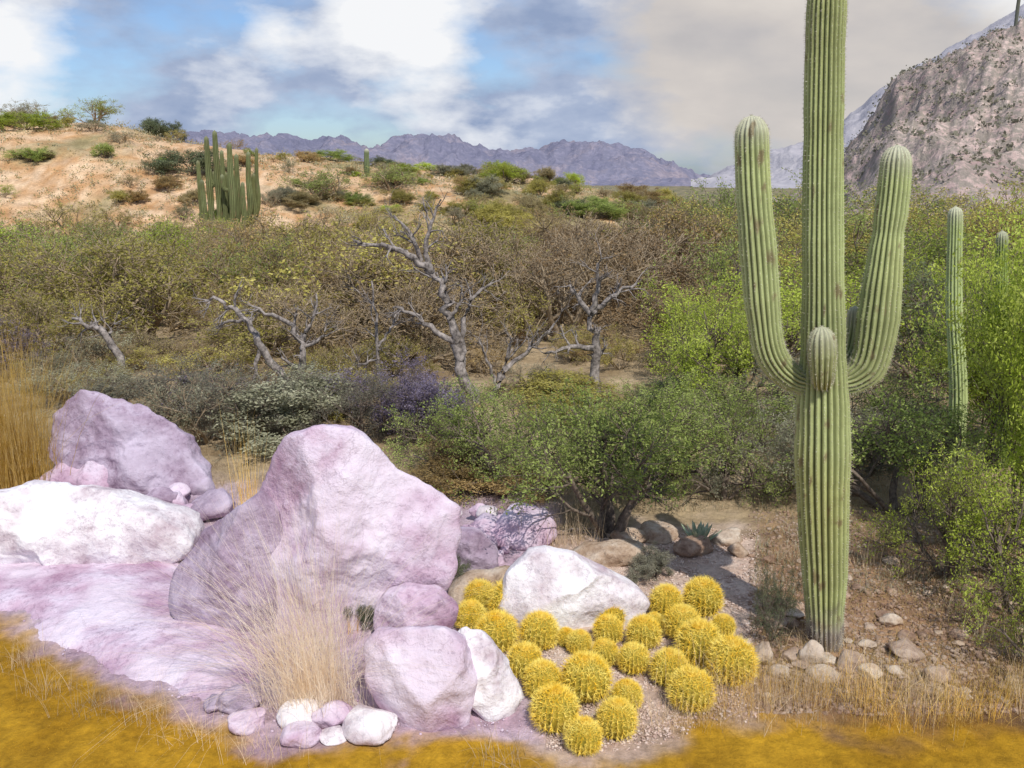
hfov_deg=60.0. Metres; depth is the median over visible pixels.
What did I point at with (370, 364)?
desert shrub
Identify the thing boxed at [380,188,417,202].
desert shrub
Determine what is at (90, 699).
grass clump
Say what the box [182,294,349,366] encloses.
mesquite tree
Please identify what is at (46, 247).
mesquite tree
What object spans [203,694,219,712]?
stone
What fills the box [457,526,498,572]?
boulder
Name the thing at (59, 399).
desert shrub
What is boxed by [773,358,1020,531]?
desert shrub
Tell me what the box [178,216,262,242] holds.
mesquite tree
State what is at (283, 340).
desert shrub
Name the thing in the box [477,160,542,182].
desert shrub
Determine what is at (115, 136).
desert shrub
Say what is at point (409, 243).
mesquite tree
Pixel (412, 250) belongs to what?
mesquite tree
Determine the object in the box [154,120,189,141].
desert shrub
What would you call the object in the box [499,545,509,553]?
stone
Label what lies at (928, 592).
stone
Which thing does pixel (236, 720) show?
stone
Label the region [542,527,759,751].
gravel
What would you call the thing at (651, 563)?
desert shrub
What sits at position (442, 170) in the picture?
desert shrub
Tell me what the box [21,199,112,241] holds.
mesquite tree
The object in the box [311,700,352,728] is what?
stone
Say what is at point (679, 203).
mesquite tree
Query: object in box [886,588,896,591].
stone
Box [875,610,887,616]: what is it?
stone
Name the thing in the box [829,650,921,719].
grass clump
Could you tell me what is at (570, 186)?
desert shrub
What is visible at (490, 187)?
desert shrub
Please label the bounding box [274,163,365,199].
desert shrub
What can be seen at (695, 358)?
palo verde tree
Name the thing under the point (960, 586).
stone
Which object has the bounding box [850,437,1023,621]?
desert shrub
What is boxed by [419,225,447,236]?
desert shrub
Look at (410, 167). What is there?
desert shrub
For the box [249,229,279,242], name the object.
mesquite tree
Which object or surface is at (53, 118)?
desert shrub
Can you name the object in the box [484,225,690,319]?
mesquite tree
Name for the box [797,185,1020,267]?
palo verde tree
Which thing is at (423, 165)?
desert shrub
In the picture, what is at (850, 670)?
stone
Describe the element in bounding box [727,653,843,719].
grass clump
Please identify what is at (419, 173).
desert shrub
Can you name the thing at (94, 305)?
mesquite tree
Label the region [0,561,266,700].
rock slab
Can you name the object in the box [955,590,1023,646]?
grass clump
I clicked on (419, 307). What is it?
mesquite tree
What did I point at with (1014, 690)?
grass clump
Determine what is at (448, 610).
boulder
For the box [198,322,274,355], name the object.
desert shrub
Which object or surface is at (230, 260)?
mesquite tree
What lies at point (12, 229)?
mesquite tree
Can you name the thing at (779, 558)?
grass clump
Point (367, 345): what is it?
desert shrub
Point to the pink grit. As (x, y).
(493, 722)
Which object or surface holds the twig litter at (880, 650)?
on the ground
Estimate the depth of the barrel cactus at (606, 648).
7.40 m
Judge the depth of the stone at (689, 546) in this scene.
9.63 m
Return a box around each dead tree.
[53,302,135,376]
[190,276,288,386]
[234,292,351,377]
[333,310,378,376]
[338,269,419,381]
[339,186,514,404]
[458,289,573,399]
[539,224,656,393]
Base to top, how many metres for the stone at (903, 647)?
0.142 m
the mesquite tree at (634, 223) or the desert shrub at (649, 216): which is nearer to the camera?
the mesquite tree at (634, 223)
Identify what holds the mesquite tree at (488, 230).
on the ground
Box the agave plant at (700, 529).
[681,520,721,539]
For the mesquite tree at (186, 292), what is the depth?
26.03 m
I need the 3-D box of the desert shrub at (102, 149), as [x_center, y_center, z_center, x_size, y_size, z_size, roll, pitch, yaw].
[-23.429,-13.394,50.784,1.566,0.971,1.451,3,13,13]
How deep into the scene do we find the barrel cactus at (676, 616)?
7.86 m
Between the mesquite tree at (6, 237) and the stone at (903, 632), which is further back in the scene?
the mesquite tree at (6, 237)
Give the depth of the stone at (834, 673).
7.25 m
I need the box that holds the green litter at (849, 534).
[544,421,1021,596]
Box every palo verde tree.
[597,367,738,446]
[614,177,793,277]
[632,204,801,342]
[636,257,751,399]
[638,366,796,465]
[640,250,917,368]
[643,267,801,409]
[665,184,852,290]
[674,167,872,264]
[705,216,853,325]
[712,346,948,450]
[736,183,931,291]
[742,364,967,462]
[747,234,945,365]
[782,203,1010,309]
[796,255,989,387]
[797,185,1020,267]
[844,174,990,264]
[844,207,1023,318]
[847,231,1015,332]
[865,177,1023,278]
[886,260,1012,414]
[895,246,1016,432]
[905,195,1023,359]
[932,174,1023,260]
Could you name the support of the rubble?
on the ground
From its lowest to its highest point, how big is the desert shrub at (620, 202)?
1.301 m
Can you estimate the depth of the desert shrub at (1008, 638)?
7.51 m
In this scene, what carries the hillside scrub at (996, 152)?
on the rocky hillside
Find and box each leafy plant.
[342,605,373,630]
[456,554,472,578]
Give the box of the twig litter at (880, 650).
[752,447,1023,704]
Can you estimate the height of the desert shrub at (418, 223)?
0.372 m
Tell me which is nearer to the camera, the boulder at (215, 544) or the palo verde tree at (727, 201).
the boulder at (215, 544)
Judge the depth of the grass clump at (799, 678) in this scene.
7.09 m
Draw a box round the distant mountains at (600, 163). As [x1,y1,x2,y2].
[163,130,710,185]
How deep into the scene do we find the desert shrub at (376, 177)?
50.61 m
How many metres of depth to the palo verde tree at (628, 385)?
14.53 m
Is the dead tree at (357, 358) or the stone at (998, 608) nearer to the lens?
the stone at (998, 608)
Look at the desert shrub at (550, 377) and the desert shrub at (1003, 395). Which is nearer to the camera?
the desert shrub at (1003, 395)
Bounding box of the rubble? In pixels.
[745,510,1023,715]
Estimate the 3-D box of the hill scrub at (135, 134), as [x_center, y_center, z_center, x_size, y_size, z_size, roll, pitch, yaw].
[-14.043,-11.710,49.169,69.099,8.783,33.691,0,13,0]
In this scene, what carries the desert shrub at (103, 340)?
on the ground
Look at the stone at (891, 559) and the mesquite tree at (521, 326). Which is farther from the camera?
the mesquite tree at (521, 326)
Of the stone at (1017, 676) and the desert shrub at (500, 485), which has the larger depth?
the desert shrub at (500, 485)
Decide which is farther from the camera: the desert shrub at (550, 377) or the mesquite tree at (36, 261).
the mesquite tree at (36, 261)
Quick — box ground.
[0,122,1023,767]
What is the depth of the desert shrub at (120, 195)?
45.19 m
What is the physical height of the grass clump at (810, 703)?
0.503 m
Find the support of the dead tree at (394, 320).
on the ground
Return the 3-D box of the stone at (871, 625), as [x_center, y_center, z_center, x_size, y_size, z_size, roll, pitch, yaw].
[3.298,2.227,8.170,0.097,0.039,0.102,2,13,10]
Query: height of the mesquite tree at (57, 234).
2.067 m
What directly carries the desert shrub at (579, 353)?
on the ground
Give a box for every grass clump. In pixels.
[0,310,170,488]
[0,620,65,674]
[3,646,105,699]
[21,670,129,720]
[33,464,511,767]
[93,672,191,741]
[117,683,226,748]
[209,700,311,767]
[211,407,266,506]
[340,601,362,634]
[437,705,551,767]
[517,497,613,549]
[625,686,720,738]
[631,686,719,739]
[641,634,739,700]
[663,651,799,734]
[665,662,763,740]
[674,672,780,735]
[696,662,747,728]
[699,636,799,716]
[715,634,806,703]
[717,630,850,698]
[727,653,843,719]
[740,634,786,677]
[742,661,827,724]
[751,536,800,569]
[760,650,847,703]
[760,665,853,732]
[770,640,870,716]
[775,632,866,706]
[781,645,887,716]
[783,624,846,654]
[813,640,902,705]
[820,636,912,708]
[824,617,911,714]
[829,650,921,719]
[844,670,933,743]
[848,536,891,571]
[851,656,960,704]
[851,657,947,738]
[864,660,970,739]
[876,635,983,710]
[877,545,959,581]
[879,641,985,708]
[883,650,1015,723]
[913,679,1020,750]
[916,565,1011,620]
[916,654,1023,728]
[947,665,1022,728]
[950,654,1023,717]
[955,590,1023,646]
[965,642,1023,709]
[974,630,1023,709]
[979,650,1022,706]
[982,662,1023,706]
[990,642,1023,721]
[993,630,1023,717]
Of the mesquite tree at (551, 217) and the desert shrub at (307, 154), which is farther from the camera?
the desert shrub at (307, 154)
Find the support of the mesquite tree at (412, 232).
on the ground
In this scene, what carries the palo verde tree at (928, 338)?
on the ground
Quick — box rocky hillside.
[729,19,1023,216]
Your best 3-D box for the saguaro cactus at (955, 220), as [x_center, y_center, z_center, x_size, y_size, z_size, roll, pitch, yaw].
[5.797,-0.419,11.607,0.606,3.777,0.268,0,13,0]
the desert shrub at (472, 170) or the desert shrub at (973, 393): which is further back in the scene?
the desert shrub at (472, 170)
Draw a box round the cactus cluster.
[196,130,260,227]
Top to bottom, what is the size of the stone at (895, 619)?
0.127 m
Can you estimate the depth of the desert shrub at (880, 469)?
12.14 m
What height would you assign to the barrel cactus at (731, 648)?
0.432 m
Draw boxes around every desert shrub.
[0,98,58,120]
[0,110,70,129]
[0,146,56,161]
[0,184,19,197]
[0,314,84,376]
[0,330,43,365]
[0,347,33,361]
[1,365,48,392]
[4,355,169,419]
[7,356,62,377]
[10,340,102,385]
[22,329,156,365]
[22,369,63,393]
[29,150,57,158]
[36,367,112,392]
[42,115,58,123]
[49,386,88,407]
[52,352,241,428]
[55,95,123,122]
[59,116,76,125]
[69,338,151,370]
[75,118,107,131]
[81,358,133,384]
[88,206,145,226]
[89,142,115,157]
[103,189,133,202]
[103,341,178,370]
[104,131,134,144]
[107,379,147,398]
[108,323,179,356]
[115,173,142,186]
[124,188,151,202]
[124,330,212,364]
[132,358,269,443]
[139,116,170,135]
[139,339,273,387]
[140,146,243,174]
[149,174,184,188]
[149,364,272,421]
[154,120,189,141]
[164,128,186,141]
[164,338,199,356]
[164,354,204,372]
[164,356,334,462]
[170,202,198,219]
[175,188,206,205]
[177,333,238,371]
[194,208,216,220]
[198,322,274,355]
[199,360,367,458]
[208,216,241,232]
[218,139,246,149]
[226,153,258,166]
[240,360,287,380]
[242,149,254,156]
[261,188,287,206]
[265,323,317,357]
[267,186,297,202]
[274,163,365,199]
[275,153,291,159]
[277,351,335,376]
[280,161,295,172]
[281,190,321,208]
[282,192,316,202]
[284,333,359,365]
[286,364,463,456]
[291,178,303,186]
[294,150,322,162]
[296,359,399,421]
[305,342,395,386]
[309,148,357,161]
[311,343,468,431]
[317,191,346,200]
[331,326,435,375]
[340,166,363,173]
[341,190,374,203]
[343,197,377,206]
[344,335,409,365]
[344,354,388,374]
[351,215,372,228]
[355,159,421,191]
[367,371,471,442]
[369,155,403,166]
[370,321,451,360]
[371,161,390,168]
[376,162,388,169]
[378,169,415,184]
[379,171,416,185]
[379,204,401,212]
[379,375,534,492]
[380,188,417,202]
[381,205,404,214]
[395,162,421,173]
[403,433,506,493]
[405,356,441,374]
[409,219,428,226]
[409,338,465,364]
[411,375,602,506]
[413,161,440,170]
[414,177,431,184]
[414,194,435,204]
[416,169,426,177]
[418,203,434,210]
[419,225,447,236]
[423,190,438,198]
[423,459,574,503]
[426,165,435,170]
[427,163,470,176]
[434,206,451,211]
[437,200,482,215]
[443,205,478,224]
[444,168,463,176]
[444,344,511,372]
[452,174,505,190]
[454,175,500,192]
[458,162,478,174]
[459,197,494,218]
[460,175,511,189]
[460,193,495,205]
[464,187,490,198]
[467,174,505,193]
[468,200,509,223]
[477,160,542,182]
[478,161,491,173]
[482,196,514,210]
[483,382,521,395]
[485,208,538,230]
[491,165,535,182]
[491,200,530,218]
[494,176,511,190]
[500,343,526,359]
[503,360,558,389]
[506,228,584,246]
[508,366,635,429]
[510,193,548,215]
[516,207,547,220]
[520,178,556,196]
[531,166,555,181]
[533,369,563,386]
[538,173,551,182]
[538,188,576,207]
[548,199,629,219]
[548,331,593,365]
[549,183,567,191]
[549,198,585,214]
[550,178,569,184]
[554,195,590,210]
[557,179,570,186]
[557,335,620,362]
[558,321,622,359]
[563,171,585,183]
[567,185,581,192]
[569,182,592,194]
[582,194,618,207]
[586,332,656,369]
[596,188,608,196]
[599,329,660,361]
[608,197,644,215]
[610,190,648,202]
[612,182,666,198]
[617,188,648,201]
[617,198,656,208]
[618,201,646,212]
[624,208,650,219]
[624,540,675,584]
[625,369,737,419]
[628,380,655,396]
[631,206,664,220]
[636,385,795,510]
[637,349,673,369]
[639,203,708,224]
[642,195,670,205]
[653,188,671,195]
[654,192,684,205]
[685,393,856,520]
[748,550,803,648]
[772,393,995,484]
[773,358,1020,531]
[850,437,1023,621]
[913,259,1018,461]
[917,223,1023,543]
[917,431,1023,625]
[954,168,1023,489]
[957,552,1023,659]
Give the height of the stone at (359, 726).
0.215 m
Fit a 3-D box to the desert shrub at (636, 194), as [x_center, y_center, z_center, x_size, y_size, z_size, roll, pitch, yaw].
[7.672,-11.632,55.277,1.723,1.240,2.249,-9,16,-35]
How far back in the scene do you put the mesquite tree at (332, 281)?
25.42 m
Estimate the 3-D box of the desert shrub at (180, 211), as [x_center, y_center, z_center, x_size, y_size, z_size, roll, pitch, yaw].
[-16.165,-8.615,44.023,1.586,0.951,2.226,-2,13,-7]
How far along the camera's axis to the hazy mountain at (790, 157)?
943.20 m
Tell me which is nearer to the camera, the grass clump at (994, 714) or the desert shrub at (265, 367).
the grass clump at (994, 714)
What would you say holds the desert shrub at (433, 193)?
on the ground
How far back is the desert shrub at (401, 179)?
51.58 m
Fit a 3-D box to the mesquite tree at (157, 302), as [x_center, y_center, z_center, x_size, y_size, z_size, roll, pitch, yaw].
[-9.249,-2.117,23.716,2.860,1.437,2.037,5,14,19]
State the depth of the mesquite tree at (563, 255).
26.86 m
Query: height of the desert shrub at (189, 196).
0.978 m
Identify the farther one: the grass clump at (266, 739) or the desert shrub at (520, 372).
the desert shrub at (520, 372)
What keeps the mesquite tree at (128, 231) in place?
on the ground
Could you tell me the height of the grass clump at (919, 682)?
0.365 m
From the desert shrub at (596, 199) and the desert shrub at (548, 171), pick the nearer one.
the desert shrub at (596, 199)
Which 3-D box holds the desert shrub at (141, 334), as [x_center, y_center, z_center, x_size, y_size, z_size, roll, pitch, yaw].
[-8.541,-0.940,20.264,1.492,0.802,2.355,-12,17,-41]
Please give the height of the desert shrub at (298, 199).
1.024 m
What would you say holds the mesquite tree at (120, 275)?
on the ground
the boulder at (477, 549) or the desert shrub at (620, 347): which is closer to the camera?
the boulder at (477, 549)
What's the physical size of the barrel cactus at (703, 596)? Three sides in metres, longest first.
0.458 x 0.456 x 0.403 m
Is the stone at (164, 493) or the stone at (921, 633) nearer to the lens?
the stone at (921, 633)
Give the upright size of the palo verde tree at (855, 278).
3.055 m
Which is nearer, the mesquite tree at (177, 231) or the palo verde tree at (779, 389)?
the palo verde tree at (779, 389)
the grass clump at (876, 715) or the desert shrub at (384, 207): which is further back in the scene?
the desert shrub at (384, 207)
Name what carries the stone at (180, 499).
on the ground
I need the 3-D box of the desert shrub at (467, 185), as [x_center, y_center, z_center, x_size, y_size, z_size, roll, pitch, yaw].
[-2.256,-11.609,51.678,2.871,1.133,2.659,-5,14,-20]
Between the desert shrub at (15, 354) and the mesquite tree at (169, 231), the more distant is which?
the mesquite tree at (169, 231)
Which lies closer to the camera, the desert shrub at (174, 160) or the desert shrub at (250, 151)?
the desert shrub at (174, 160)
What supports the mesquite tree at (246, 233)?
on the ground
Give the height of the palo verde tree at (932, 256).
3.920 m
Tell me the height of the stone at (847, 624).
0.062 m
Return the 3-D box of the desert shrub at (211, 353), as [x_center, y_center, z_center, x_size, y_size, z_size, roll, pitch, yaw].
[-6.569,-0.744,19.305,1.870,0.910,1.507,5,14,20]
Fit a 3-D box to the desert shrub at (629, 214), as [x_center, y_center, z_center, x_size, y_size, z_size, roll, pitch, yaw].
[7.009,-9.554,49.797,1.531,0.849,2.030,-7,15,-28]
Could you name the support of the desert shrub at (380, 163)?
on the ground
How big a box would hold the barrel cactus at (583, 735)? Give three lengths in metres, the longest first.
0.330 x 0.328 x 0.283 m
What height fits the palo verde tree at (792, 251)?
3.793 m
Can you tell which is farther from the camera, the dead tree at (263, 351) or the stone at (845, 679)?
the dead tree at (263, 351)
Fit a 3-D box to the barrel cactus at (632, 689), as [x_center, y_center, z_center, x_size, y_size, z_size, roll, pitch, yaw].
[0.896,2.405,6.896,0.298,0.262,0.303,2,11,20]
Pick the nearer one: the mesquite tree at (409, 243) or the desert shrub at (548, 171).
the mesquite tree at (409, 243)
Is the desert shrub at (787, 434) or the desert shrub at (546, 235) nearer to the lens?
the desert shrub at (787, 434)
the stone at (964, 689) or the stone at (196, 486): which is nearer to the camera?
the stone at (964, 689)
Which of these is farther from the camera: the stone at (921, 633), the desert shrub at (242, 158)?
the desert shrub at (242, 158)
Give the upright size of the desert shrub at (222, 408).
1.510 m
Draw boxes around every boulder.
[0,480,204,565]
[37,461,108,486]
[48,389,212,503]
[168,491,282,631]
[259,424,461,636]
[363,625,476,732]
[373,582,458,629]
[448,565,509,609]
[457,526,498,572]
[458,626,523,721]
[499,545,649,629]
[572,539,644,566]
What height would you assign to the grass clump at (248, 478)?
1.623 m
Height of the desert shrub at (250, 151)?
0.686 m
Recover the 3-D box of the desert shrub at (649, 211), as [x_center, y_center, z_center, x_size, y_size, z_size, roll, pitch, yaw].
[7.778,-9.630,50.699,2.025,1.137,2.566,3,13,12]
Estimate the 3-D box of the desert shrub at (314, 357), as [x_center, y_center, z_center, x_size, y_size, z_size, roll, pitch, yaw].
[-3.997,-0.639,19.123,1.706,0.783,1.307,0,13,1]
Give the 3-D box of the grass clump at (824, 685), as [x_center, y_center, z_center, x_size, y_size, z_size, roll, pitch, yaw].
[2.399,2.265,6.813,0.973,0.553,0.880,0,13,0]
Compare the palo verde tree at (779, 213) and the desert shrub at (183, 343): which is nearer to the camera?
the desert shrub at (183, 343)
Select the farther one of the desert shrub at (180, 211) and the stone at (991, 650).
the desert shrub at (180, 211)
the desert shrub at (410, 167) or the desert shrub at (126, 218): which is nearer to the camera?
the desert shrub at (126, 218)
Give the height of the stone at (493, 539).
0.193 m
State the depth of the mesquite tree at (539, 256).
28.07 m
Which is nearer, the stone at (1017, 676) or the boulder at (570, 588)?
the stone at (1017, 676)
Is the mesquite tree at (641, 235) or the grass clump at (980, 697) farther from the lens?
the mesquite tree at (641, 235)
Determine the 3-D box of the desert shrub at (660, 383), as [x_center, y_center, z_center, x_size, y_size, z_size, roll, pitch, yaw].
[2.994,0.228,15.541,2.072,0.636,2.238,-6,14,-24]
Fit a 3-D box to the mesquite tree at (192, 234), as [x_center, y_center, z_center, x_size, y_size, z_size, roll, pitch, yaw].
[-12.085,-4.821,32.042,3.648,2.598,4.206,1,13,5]
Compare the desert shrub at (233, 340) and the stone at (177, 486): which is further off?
the desert shrub at (233, 340)
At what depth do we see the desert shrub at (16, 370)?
17.05 m
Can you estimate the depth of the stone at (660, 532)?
10.08 m
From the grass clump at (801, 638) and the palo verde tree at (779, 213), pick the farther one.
the palo verde tree at (779, 213)
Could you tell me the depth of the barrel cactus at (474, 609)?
7.97 m
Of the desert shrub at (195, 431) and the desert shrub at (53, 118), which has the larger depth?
the desert shrub at (53, 118)
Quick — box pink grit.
[13,504,547,736]
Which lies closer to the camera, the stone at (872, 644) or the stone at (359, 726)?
the stone at (359, 726)
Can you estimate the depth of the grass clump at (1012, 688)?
6.83 m
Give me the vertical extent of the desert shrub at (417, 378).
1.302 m
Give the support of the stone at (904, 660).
on the ground
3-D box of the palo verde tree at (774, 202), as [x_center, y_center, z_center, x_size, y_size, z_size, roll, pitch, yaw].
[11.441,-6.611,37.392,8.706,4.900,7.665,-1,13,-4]
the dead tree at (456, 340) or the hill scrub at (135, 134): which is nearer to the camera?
the dead tree at (456, 340)
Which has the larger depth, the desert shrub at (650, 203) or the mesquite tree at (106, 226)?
the desert shrub at (650, 203)
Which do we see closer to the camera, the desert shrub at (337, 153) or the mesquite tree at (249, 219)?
the mesquite tree at (249, 219)
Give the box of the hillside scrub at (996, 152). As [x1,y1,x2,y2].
[780,14,1023,214]
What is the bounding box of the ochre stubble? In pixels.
[2,622,1023,767]
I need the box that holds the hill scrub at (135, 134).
[0,118,798,274]
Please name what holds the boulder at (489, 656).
on the ground
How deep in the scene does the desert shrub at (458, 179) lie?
51.53 m
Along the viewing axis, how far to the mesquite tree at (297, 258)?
25.56 m
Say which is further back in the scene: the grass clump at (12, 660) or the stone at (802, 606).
the stone at (802, 606)
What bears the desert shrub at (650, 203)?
on the ground
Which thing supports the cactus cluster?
on the ground
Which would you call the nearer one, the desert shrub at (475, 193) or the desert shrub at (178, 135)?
the desert shrub at (475, 193)
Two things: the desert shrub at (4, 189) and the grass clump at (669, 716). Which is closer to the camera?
the grass clump at (669, 716)
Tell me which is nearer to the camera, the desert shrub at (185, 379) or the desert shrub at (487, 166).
the desert shrub at (185, 379)
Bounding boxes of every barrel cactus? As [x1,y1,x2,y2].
[455,598,486,628]
[461,577,492,608]
[474,607,521,652]
[483,578,506,611]
[506,640,542,680]
[517,609,561,650]
[520,657,562,698]
[528,681,581,736]
[557,626,572,646]
[559,648,616,704]
[561,714,604,758]
[565,627,593,654]
[590,636,619,667]
[591,612,625,642]
[594,695,639,741]
[596,604,627,624]
[609,677,643,711]
[615,641,650,675]
[623,612,664,652]
[648,611,663,629]
[648,646,690,687]
[649,582,684,617]
[661,603,701,639]
[665,664,717,717]
[672,616,720,666]
[680,575,725,618]
[703,632,760,689]
[711,613,737,636]
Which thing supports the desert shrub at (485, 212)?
on the ground
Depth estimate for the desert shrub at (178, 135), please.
58.23 m
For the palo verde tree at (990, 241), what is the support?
on the ground
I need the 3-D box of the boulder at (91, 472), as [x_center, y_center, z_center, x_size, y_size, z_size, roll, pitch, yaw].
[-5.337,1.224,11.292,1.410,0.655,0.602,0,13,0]
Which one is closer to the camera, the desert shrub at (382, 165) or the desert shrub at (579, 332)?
the desert shrub at (579, 332)
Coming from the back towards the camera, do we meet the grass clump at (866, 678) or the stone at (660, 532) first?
the stone at (660, 532)
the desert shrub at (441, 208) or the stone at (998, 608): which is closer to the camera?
the stone at (998, 608)
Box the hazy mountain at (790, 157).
[691,4,1023,188]
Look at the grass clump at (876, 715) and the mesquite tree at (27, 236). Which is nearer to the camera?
the grass clump at (876, 715)
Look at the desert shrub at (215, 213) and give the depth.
43.80 m
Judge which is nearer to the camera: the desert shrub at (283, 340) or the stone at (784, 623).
the stone at (784, 623)
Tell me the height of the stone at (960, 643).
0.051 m
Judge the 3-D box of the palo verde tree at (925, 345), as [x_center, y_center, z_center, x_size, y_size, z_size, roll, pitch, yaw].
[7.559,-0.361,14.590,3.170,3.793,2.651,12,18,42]
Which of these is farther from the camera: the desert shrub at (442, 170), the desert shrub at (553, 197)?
the desert shrub at (442, 170)
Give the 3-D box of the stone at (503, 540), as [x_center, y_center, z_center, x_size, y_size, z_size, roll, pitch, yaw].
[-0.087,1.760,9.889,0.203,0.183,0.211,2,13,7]
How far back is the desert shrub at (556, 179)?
60.48 m
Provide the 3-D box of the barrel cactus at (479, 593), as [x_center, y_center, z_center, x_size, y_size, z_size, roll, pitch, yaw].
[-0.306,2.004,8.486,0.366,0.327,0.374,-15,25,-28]
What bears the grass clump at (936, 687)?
on the ground
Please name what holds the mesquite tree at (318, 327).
on the ground
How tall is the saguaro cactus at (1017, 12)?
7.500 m
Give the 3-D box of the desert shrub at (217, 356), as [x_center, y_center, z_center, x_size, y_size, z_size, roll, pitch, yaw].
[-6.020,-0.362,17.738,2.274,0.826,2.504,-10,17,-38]
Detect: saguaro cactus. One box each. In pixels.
[364,149,369,176]
[732,0,914,652]
[945,205,968,478]
[994,230,1011,468]
[1014,0,1020,25]
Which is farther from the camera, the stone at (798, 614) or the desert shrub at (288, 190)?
the desert shrub at (288, 190)
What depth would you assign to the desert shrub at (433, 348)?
19.67 m
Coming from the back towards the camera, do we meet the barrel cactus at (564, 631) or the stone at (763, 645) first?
the barrel cactus at (564, 631)
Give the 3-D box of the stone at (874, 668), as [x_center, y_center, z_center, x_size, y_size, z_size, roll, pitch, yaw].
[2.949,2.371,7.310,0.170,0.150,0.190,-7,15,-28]
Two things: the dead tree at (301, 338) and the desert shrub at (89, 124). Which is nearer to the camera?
the dead tree at (301, 338)
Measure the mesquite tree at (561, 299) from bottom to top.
3.202 m
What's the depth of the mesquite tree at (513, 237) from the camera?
31.72 m
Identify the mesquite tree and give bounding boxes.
[0,215,98,300]
[0,217,39,251]
[0,220,47,252]
[0,224,76,290]
[0,230,70,297]
[0,233,99,317]
[0,233,195,332]
[0,239,91,316]
[0,246,24,302]
[0,247,71,306]
[0,282,117,359]
[2,225,261,344]
[7,219,78,237]
[13,225,82,251]
[20,279,148,352]
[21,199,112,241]
[26,231,191,315]
[31,219,125,257]
[63,229,206,310]
[83,220,144,246]
[88,222,126,238]
[96,233,213,311]
[103,216,194,266]
[107,220,193,242]
[114,207,235,295]
[124,283,221,327]
[125,217,226,263]
[130,215,219,267]
[161,277,265,342]
[165,230,247,286]
[169,230,313,305]
[175,229,275,297]
[178,216,260,242]
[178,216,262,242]
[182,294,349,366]
[187,209,333,298]
[193,221,475,336]
[218,283,393,364]
[221,217,361,267]
[227,272,348,321]
[229,227,380,318]
[237,209,406,293]
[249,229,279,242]
[254,284,388,339]
[281,205,356,280]
[285,234,376,301]
[308,254,400,316]
[311,217,519,345]
[322,237,468,297]
[326,201,399,239]
[327,250,519,377]
[334,205,478,266]
[334,225,488,316]
[353,225,466,309]
[369,219,420,237]
[388,227,437,241]
[407,222,680,343]
[422,210,621,319]
[423,250,515,317]
[443,272,556,346]
[448,225,539,272]
[461,222,543,259]
[468,375,710,538]
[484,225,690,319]
[499,225,631,317]
[509,203,598,246]
[510,239,544,254]
[515,242,567,296]
[517,225,565,250]
[519,235,634,320]
[522,246,656,326]
[531,208,684,270]
[536,219,600,251]
[547,371,766,502]
[566,218,738,322]
[579,278,745,355]
[581,192,779,290]
[582,246,742,335]
[615,200,738,288]
[644,197,706,235]
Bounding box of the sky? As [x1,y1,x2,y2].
[0,0,1023,174]
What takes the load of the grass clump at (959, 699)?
on the ground
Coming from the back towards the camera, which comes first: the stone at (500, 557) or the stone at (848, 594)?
the stone at (500, 557)
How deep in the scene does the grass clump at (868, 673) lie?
7.04 m
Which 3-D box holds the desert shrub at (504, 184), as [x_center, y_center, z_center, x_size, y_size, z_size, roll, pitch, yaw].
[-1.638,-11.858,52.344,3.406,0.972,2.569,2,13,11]
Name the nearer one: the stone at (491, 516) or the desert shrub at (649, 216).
the stone at (491, 516)
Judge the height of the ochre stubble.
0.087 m
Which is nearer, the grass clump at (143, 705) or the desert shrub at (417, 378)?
the grass clump at (143, 705)
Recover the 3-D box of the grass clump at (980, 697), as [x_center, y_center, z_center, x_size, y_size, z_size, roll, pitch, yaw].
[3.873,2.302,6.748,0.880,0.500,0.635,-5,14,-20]
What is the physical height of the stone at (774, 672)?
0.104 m
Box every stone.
[145,487,172,502]
[168,482,190,497]
[172,492,177,499]
[173,491,187,504]
[188,475,214,494]
[191,488,234,520]
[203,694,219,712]
[215,683,263,714]
[227,707,265,735]
[276,698,325,728]
[279,721,321,748]
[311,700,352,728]
[319,725,346,745]
[342,704,397,745]
[469,503,484,517]
[470,520,479,526]
[474,512,497,521]
[475,518,495,535]
[476,505,497,517]
[488,536,497,546]
[490,502,557,549]
[496,534,511,547]
[498,550,503,564]
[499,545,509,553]
[510,541,517,548]
[610,527,648,542]
[640,520,678,544]
[673,535,712,557]
[708,527,742,546]
[727,542,748,557]
[754,641,772,664]
[760,554,774,563]
[764,613,786,629]
[768,664,788,678]
[780,647,799,662]
[785,608,804,618]
[785,617,799,624]
[786,619,799,628]
[791,601,804,609]
[791,659,810,669]
[799,640,824,664]
[805,664,840,683]
[823,655,836,664]
[837,649,866,672]
[840,678,854,686]
[841,668,854,674]
[844,618,849,627]
[846,591,850,599]
[851,584,861,589]
[856,662,883,680]
[858,639,876,647]
[864,622,874,628]
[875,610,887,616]
[878,613,902,626]
[879,647,888,652]
[882,556,898,564]
[885,639,925,661]
[885,665,902,675]
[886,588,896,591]
[897,629,915,639]
[899,657,909,663]
[916,630,927,637]
[923,665,952,682]
[924,590,932,595]
[947,613,963,621]
[948,628,968,639]
[951,640,964,646]
[954,582,970,590]
[958,687,971,692]
[982,647,1000,655]
[987,601,1001,610]
[1004,674,1021,682]
[1006,652,1023,661]
[1011,634,1023,642]
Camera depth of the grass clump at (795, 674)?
7.06 m
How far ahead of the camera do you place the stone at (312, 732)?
6.38 m
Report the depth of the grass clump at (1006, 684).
6.93 m
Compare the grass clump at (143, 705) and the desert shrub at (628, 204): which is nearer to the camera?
the grass clump at (143, 705)
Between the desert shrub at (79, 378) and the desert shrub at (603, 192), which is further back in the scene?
the desert shrub at (603, 192)

